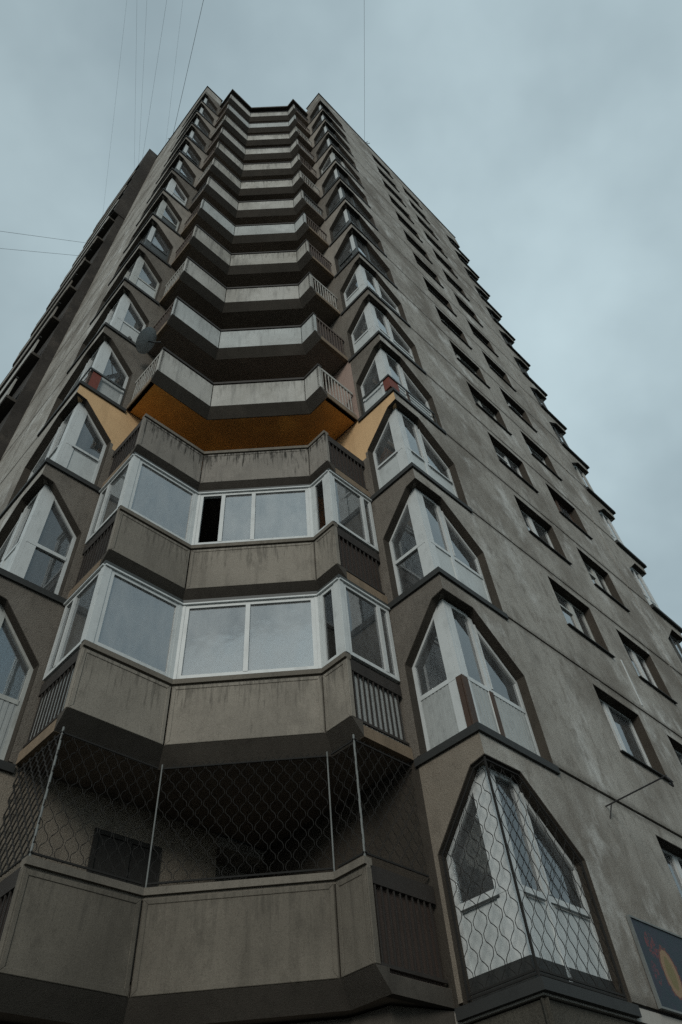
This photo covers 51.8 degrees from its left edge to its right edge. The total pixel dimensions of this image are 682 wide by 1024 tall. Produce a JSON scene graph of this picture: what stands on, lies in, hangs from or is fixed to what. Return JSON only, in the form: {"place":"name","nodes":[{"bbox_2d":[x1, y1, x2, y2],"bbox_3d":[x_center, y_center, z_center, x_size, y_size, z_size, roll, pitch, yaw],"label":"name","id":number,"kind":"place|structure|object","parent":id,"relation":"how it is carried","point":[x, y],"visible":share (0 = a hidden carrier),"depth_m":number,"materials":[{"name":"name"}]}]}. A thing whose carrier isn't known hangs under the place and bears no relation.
{"place":"outdoors","nodes":[
{"label":"outdoors","id":0,"kind":"place"},
{"bbox_2d":[0,0,681,647],"label":"sky","id":1,"kind":"structure","parent":0,"point":[545,136],"materials":[{"name":"grey"}]},
{"label":"ground","id":2,"kind":"structure","parent":0,"visible":0},
{"bbox_2d":[0,86,681,1023],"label":"apartment tower","id":3,"kind":"structure","parent":2,"relation":"on","point":[342,630],"depth_m":10.92,"materials":[{"name":"grey concrete"}]},
{"bbox_2d":[0,626,22,697],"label":"window pane","id":4,"kind":"object","parent":3,"relation":"hanging from","point":[11,665],"visible":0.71,"depth_m":9.95,"materials":[{"name":"glass"}]},
{"bbox_2d":[0,604,32,773],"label":"bay window","id":5,"kind":"structure","parent":3,"relation":"in","point":[10,707],"depth_m":9.36,"materials":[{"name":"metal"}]},
{"bbox_2d":[0,485,75,605],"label":"bay window","id":6,"kind":"structure","parent":3,"relation":"in","point":[35,556],"depth_m":11.50,"materials":[{"name":"metal"}]},
{"bbox_2d":[0,402,106,518],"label":"bay window","id":7,"kind":"structure","parent":3,"relation":"in","point":[77,449],"depth_m":13.63,"materials":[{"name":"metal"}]},
{"bbox_2d":[37,341,128,436],"bbox_3d":[-5.720,-2.695,16.165,1.100,2.480,1.770,34,-61,-29],"label":"bay window","id":8,"kind":"structure","parent":3,"relation":"in","point":[103,374],"depth_m":15.71,"materials":[{"name":"metal"}]},
{"bbox_2d":[66,293,145,373],"bbox_3d":[-5.917,-4.484,18.309,1.100,2.480,1.770,34,-61,-29],"label":"bay window","id":9,"kind":"structure","parent":3,"relation":"in","point":[124,319],"depth_m":17.96,"materials":[{"name":"metal"}]},
{"bbox_2d":[102,3,126,217],"bbox_3d":[-11.648,-23.823,37.050,0.006,3.478,16.108,10,-52,-13],"label":"overhead wire","id":10,"kind":"object","parent":3,"relation":"attached to","point":[115,101],"visible":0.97,"depth_m":37.97,"materials":[{"name":"black metal"}]},
{"bbox_2d":[89,256,158,324],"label":"bay window","id":11,"kind":"structure","parent":3,"relation":"in","point":[140,276],"depth_m":20.06,"materials":[{"name":"metal"}]},
{"bbox_2d":[108,225,170,285],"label":"bay window","id":12,"kind":"structure","parent":3,"relation":"in","point":[152,240],"depth_m":22.20,"materials":[{"name":"metal"}]},
{"bbox_2d":[128,327,160,353],"bbox_3d":[-4.685,-4.128,16.798,0.572,0.633,0.602,-36,-56,22],"label":"satellite dish","id":13,"kind":"object","parent":3,"relation":"attached to","point":[146,340],"visible":1,"depth_m":16.74,"materials":[{"name":"grey metal"}]},
{"bbox_2d":[123,200,179,253],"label":"bay window","id":14,"kind":"structure","parent":3,"relation":"in","point":[163,212],"depth_m":24.35,"materials":[{"name":"glass"}]},
{"bbox_2d":[136,178,188,226],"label":"bay window","id":15,"kind":"structure","parent":3,"relation":"in","point":[172,189],"depth_m":26.49,"materials":[{"name":"glass"}]},
{"bbox_2d":[146,160,194,203],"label":"bay window","id":16,"kind":"structure","parent":3,"relation":"in","point":[179,168],"depth_m":28.65,"materials":[{"name":"glass"}]},
{"bbox_2d":[155,144,200,183],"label":"bay window","id":17,"kind":"structure","parent":3,"relation":"in","point":[186,151],"depth_m":30.81,"materials":[{"name":"metal"}]},
{"bbox_2d":[163,130,205,166],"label":"bay window","id":18,"kind":"structure","parent":3,"relation":"in","point":[192,136],"depth_m":32.96,"materials":[{"name":"metal"}]},
{"bbox_2d":[173,0,203,132],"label":"overhead wire","id":19,"kind":"object","parent":3,"relation":"attached to","point":[188,65],"visible":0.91,"depth_m":38.48,"materials":[{"name":"black metal"}]},
{"bbox_2d":[171,118,209,151],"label":"bay window","id":20,"kind":"structure","parent":3,"relation":"in","point":[197,123],"depth_m":35.04,"materials":[{"name":"metal"}]},
{"bbox_2d":[177,107,213,138],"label":"bay window","id":21,"kind":"structure","parent":3,"relation":"in","point":[202,112],"depth_m":37.24,"materials":[{"name":"glass"}]},
{"bbox_2d":[182,97,217,126],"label":"bay window","id":22,"kind":"structure","parent":3,"relation":"in","point":[205,101],"depth_m":39.18,"materials":[{"name":"metal"}]},
{"bbox_2d":[309,104,344,131],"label":"bay window","id":23,"kind":"structure","parent":3,"relation":"in","point":[320,107],"depth_m":39.52,"materials":[{"name":"metal"}]},
{"bbox_2d":[311,115,348,143],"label":"bay window","id":24,"kind":"structure","parent":3,"relation":"in","point":[323,117],"depth_m":37.45,"materials":[{"name":"metal"}]},
{"bbox_2d":[313,125,353,156],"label":"bay window","id":25,"kind":"structure","parent":3,"relation":"in","point":[325,129],"depth_m":35.80,"materials":[{"name":"glass"}]},
{"bbox_2d":[315,138,358,171],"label":"bay window","id":26,"kind":"structure","parent":3,"relation":"in","point":[328,143],"depth_m":33.72,"materials":[{"name":"metal"}]},
{"bbox_2d":[318,152,363,188],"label":"bay window","id":27,"kind":"structure","parent":3,"relation":"in","point":[332,157],"depth_m":31.70,"materials":[{"name":"metal"}]},
{"bbox_2d":[321,168,370,208],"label":"bay window","id":28,"kind":"structure","parent":3,"relation":"in","point":[336,175],"depth_m":29.58,"materials":[{"name":"glass"}]},
{"bbox_2d":[325,187,378,230],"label":"bay window","id":29,"kind":"structure","parent":3,"relation":"in","point":[341,194],"depth_m":27.47,"materials":[{"name":"glass"}]},
{"bbox_2d":[329,208,386,257],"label":"bay window","id":30,"kind":"structure","parent":3,"relation":"in","point":[347,218],"depth_m":25.32,"materials":[{"name":"metal"}]},
{"bbox_2d":[364,64,364,140],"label":"overhead wire","id":31,"kind":"object","parent":3,"relation":"attached to","point":[364,102],"visible":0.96,"depth_m":42.51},
{"bbox_2d":[334,234,397,288],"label":"bay window","id":32,"kind":"structure","parent":3,"relation":"in","point":[353,246],"depth_m":23.15,"materials":[{"name":"metal"}]},
{"bbox_2d":[340,264,410,326],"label":"bay window","id":33,"kind":"structure","parent":3,"relation":"in","point":[362,280],"depth_m":20.95,"materials":[{"name":"metal"}]},
{"bbox_2d":[374,158,393,178],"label":"window","id":34,"kind":"structure","parent":3,"relation":"in","point":[374,158],"depth_m":42.33,"materials":[{"name":"black glass"}]},
{"bbox_2d":[348,302,426,374],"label":"bay window","id":35,"kind":"structure","parent":3,"relation":"in","point":[371,323],"depth_m":18.79,"materials":[{"name":"metal"}]},
{"bbox_2d":[379,171,398,191],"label":"window","id":36,"kind":"structure","parent":3,"relation":"in","point":[379,171],"depth_m":40.09,"materials":[{"name":"black glass"}]},
{"bbox_2d":[385,185,405,206],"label":"window","id":37,"kind":"structure","parent":3,"relation":"in","point":[385,185],"depth_m":37.91,"materials":[{"name":"black glass"}]},
{"bbox_2d":[358,348,446,434],"bbox_3d":[1.312,-2.690,16.814,1.770,2.480,1.100,34,-61,-29],"label":"bay window","id":38,"kind":"structure","parent":3,"relation":"in","point":[384,376],"depth_m":16.56,"materials":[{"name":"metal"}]},
{"bbox_2d":[391,201,414,223],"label":"window","id":39,"kind":"structure","parent":3,"relation":"in","point":[391,201],"depth_m":35.78,"materials":[{"name":"black glass"}]},
{"bbox_2d":[399,218,422,242],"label":"window","id":40,"kind":"structure","parent":3,"relation":"in","point":[399,218],"depth_m":33.61,"materials":[{"name":"brown glass"}]},
{"bbox_2d":[407,238,432,263],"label":"window","id":41,"kind":"structure","parent":3,"relation":"in","point":[407,238],"depth_m":31.49,"materials":[{"name":"black glass"}]},
{"bbox_2d":[371,408,472,513],"bbox_3d":[1.509,-0.900,14.669,1.770,2.480,1.100,34,-61,-29],"label":"bay window","id":42,"kind":"structure","parent":3,"relation":"in","point":[401,447],"depth_m":14.41,"materials":[{"name":"metal"}]},
{"bbox_2d":[419,220,437,239],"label":"window","id":43,"kind":"structure","parent":3,"relation":"in","point":[419,220],"depth_m":39.14,"materials":[{"name":"black glass"}]},
{"bbox_2d":[417,261,443,288],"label":"window","id":44,"kind":"structure","parent":3,"relation":"in","point":[417,261],"depth_m":29.34,"materials":[{"name":"black glass"}]},
{"bbox_2d":[427,237,447,258],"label":"window","id":45,"kind":"structure","parent":3,"relation":"in","point":[427,237],"depth_m":37.06,"materials":[{"name":"black glass"}]},
{"bbox_2d":[427,287,456,316],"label":"window","id":46,"kind":"structure","parent":3,"relation":"in","point":[440,300],"depth_m":27.22,"materials":[{"name":"black glass"}]},
{"bbox_2d":[436,257,457,278],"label":"window","id":47,"kind":"structure","parent":3,"relation":"in","point":[436,257],"depth_m":34.92,"materials":[{"name":"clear glass"}]},
{"bbox_2d":[388,488,508,619],"bbox_3d":[1.705,0.889,12.524,1.770,2.480,1.100,34,-61,-29],"label":"bay window","id":48,"kind":"structure","parent":3,"relation":"in","point":[424,545],"depth_m":12.21,"materials":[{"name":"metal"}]},
{"bbox_2d":[440,318,471,349],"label":"window","id":49,"kind":"structure","parent":3,"relation":"in","point":[445,323],"depth_m":25.12,"materials":[{"name":"black glass"}]},
{"bbox_2d":[447,279,469,301],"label":"window","id":50,"kind":"structure","parent":3,"relation":"in","point":[447,279],"depth_m":32.78,"materials":[{"name":"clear glass"}]},
{"bbox_2d":[449,240,469,261],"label":"bay window","id":51,"kind":"structure","parent":3,"relation":"in","point":[451,242],"depth_m":44.42,"materials":[{"name":"metal"}]},
{"bbox_2d":[458,256,479,278],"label":"bay window","id":52,"kind":"structure","parent":3,"relation":"in","point":[460,258],"depth_m":42.34,"materials":[{"name":"metal"}]},
{"bbox_2d":[459,304,482,327],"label":"window","id":53,"kind":"structure","parent":3,"relation":"in","point":[459,304],"depth_m":30.63,"materials":[{"name":"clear glass"}]},
{"bbox_2d":[454,352,489,388],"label":"window","id":54,"kind":"structure","parent":3,"relation":"in","point":[464,363],"depth_m":23.11,"materials":[{"name":"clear glass"}]},
{"bbox_2d":[468,273,489,296],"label":"bay window","id":55,"kind":"structure","parent":3,"relation":"in","point":[470,276],"depth_m":40.20,"materials":[{"name":"metal"}]},
{"bbox_2d":[472,331,498,356],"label":"window","id":56,"kind":"structure","parent":3,"relation":"in","point":[483,342],"depth_m":28.50,"materials":[{"name":"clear glass"}]},
{"bbox_2d":[412,599,560,774],"bbox_3d":[1.902,2.678,10.380,1.770,2.480,1.100,34,-61,-29],"label":"bay window","id":57,"kind":"structure","parent":3,"relation":"in","point":[463,689],"depth_m":10.00,"materials":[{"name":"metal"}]},
{"bbox_2d":[477,291,501,317],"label":"bay window","id":58,"kind":"structure","parent":3,"relation":"in","point":[480,294],"depth_m":38.13,"materials":[{"name":"metal"}]},
{"bbox_2d":[472,395,511,435],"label":"window","id":59,"kind":"structure","parent":3,"relation":"in","point":[477,402],"depth_m":21.15,"materials":[{"name":"clear glass"}]},
{"bbox_2d":[489,312,515,340],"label":"bay window","id":60,"kind":"structure","parent":3,"relation":"in","point":[492,316],"depth_m":35.99,"materials":[{"name":"glass"}]},
{"bbox_2d":[488,364,516,391],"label":"window","id":61,"kind":"structure","parent":3,"relation":"in","point":[492,368],"depth_m":26.41,"materials":[{"name":"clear glass"}]},
{"bbox_2d":[493,445,538,492],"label":"window","id":62,"kind":"structure","parent":3,"relation":"in","point":[506,461],"depth_m":19.53,"materials":[{"name":"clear glass"}]},
{"bbox_2d":[502,336,530,366],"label":"bay window","id":63,"kind":"structure","parent":3,"relation":"in","point":[507,342],"depth_m":33.87,"materials":[{"name":"glass"}]},
{"bbox_2d":[506,401,537,432],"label":"window","id":64,"kind":"structure","parent":3,"relation":"in","point":[511,407],"depth_m":24.33,"materials":[{"name":"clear glass"}]},
{"bbox_2d":[516,361,547,396],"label":"bay window","id":65,"kind":"structure","parent":3,"relation":"in","point":[524,372],"depth_m":31.85,"materials":[{"name":"glass"}]},
{"bbox_2d":[442,756,641,1021],"bbox_3d":[2.099,4.466,8.237,1.770,2.485,1.100,34,-61,-29],"label":"bay window","id":66,"kind":"structure","parent":3,"relation":"in","point":[533,933],"depth_m":7.75,"materials":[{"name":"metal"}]},
{"bbox_2d":[527,444,562,480],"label":"window","id":67,"kind":"structure","parent":3,"relation":"in","point":[537,456],"depth_m":22.40,"materials":[{"name":"clear glass"}]},
{"bbox_2d":[520,509,571,564],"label":"window","id":68,"kind":"structure","parent":3,"relation":"in","point":[534,528],"depth_m":17.44,"materials":[{"name":"clear glass"}]},
{"bbox_2d":[532,391,566,430],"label":"bay window","id":69,"kind":"structure","parent":3,"relation":"in","point":[540,401],"depth_m":29.71,"materials":[{"name":"metal"}]},
{"bbox_2d":[552,426,589,469],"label":"bay window","id":70,"kind":"structure","parent":3,"relation":"in","point":[559,435],"depth_m":27.64,"materials":[{"name":"metal"}]},
{"bbox_2d":[552,497,592,539],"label":"window","id":71,"kind":"structure","parent":3,"relation":"in","point":[562,509],"depth_m":20.83,"materials":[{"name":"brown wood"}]},
{"bbox_2d":[554,591,614,657],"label":"window","id":72,"kind":"structure","parent":3,"relation":"in","point":[575,618],"depth_m":15.24,"materials":[{"name":"clear glass"}]},
{"bbox_2d":[574,465,615,514],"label":"bay window","id":73,"kind":"structure","parent":3,"relation":"in","point":[583,478],"depth_m":25.60,"materials":[{"name":"metal"}]},
{"bbox_2d":[583,561,630,611],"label":"window","id":74,"kind":"structure","parent":3,"relation":"in","point":[598,580],"depth_m":18.70,"materials":[{"name":"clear glass"}]},
{"bbox_2d":[599,511,646,568],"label":"bay window","id":75,"kind":"structure","parent":3,"relation":"in","point":[614,534],"depth_m":23.96,"materials":[{"name":"metal"}]},
{"bbox_2d":[599,699,672,782],"bbox_3d":[5.184,4.057,12.778,1.690,1.410,0.310,34,-61,-29],"label":"window","id":76,"kind":"structure","parent":3,"relation":"in","point":[627,739],"depth_m":13.07,"materials":[{"name":"clear glass"}]},
{"bbox_2d":[605,775,673,818],"bbox_3d":[4.196,4.002,9.845,0.115,0.213,1.040,34,-61,-29],"label":"bracket rod","id":77,"kind":"object","parent":3,"relation":"attached to","point":[668,778],"visible":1,"depth_m":9.86,"materials":[{"name":"black metal"}]},
{"bbox_2d":[623,644,677,703],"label":"window","id":78,"kind":"structure","parent":3,"relation":"in","point":[639,664],"depth_m":16.56,"materials":[{"name":"clear glass"}]},
{"bbox_2d":[626,914,681,1015],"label":"painted sign","id":79,"kind":"object","parent":3,"relation":"attached to","point":[659,950],"visible":1,"depth_m":8.46,"materials":[{"name":"paint"}]},
{"bbox_2d":[630,567,681,632],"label":"bay window","id":80,"kind":"structure","parent":3,"relation":"in","point":[651,601],"depth_m":21.94,"materials":[{"name":"metal"}]},
{"bbox_2d":[661,848,681,896],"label":"window","id":81,"kind":"structure","parent":3,"relation":"in","point":[674,862],"depth_m":11.02,"materials":[{"name":"clear glass"}]},
{"bbox_2d":[668,635,681,662],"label":"bay window","id":82,"kind":"structure","parent":3,"relation":"in","point":[675,644],"depth_m":20.49,"materials":[{"name":"metal"}]},
{"bbox_2d":[674,749,681,764],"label":"window","id":83,"kind":"structure","parent":3,"relation":"in","point":[679,755],"depth_m":14.59,"materials":[{"name":"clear glass"}]}
]}

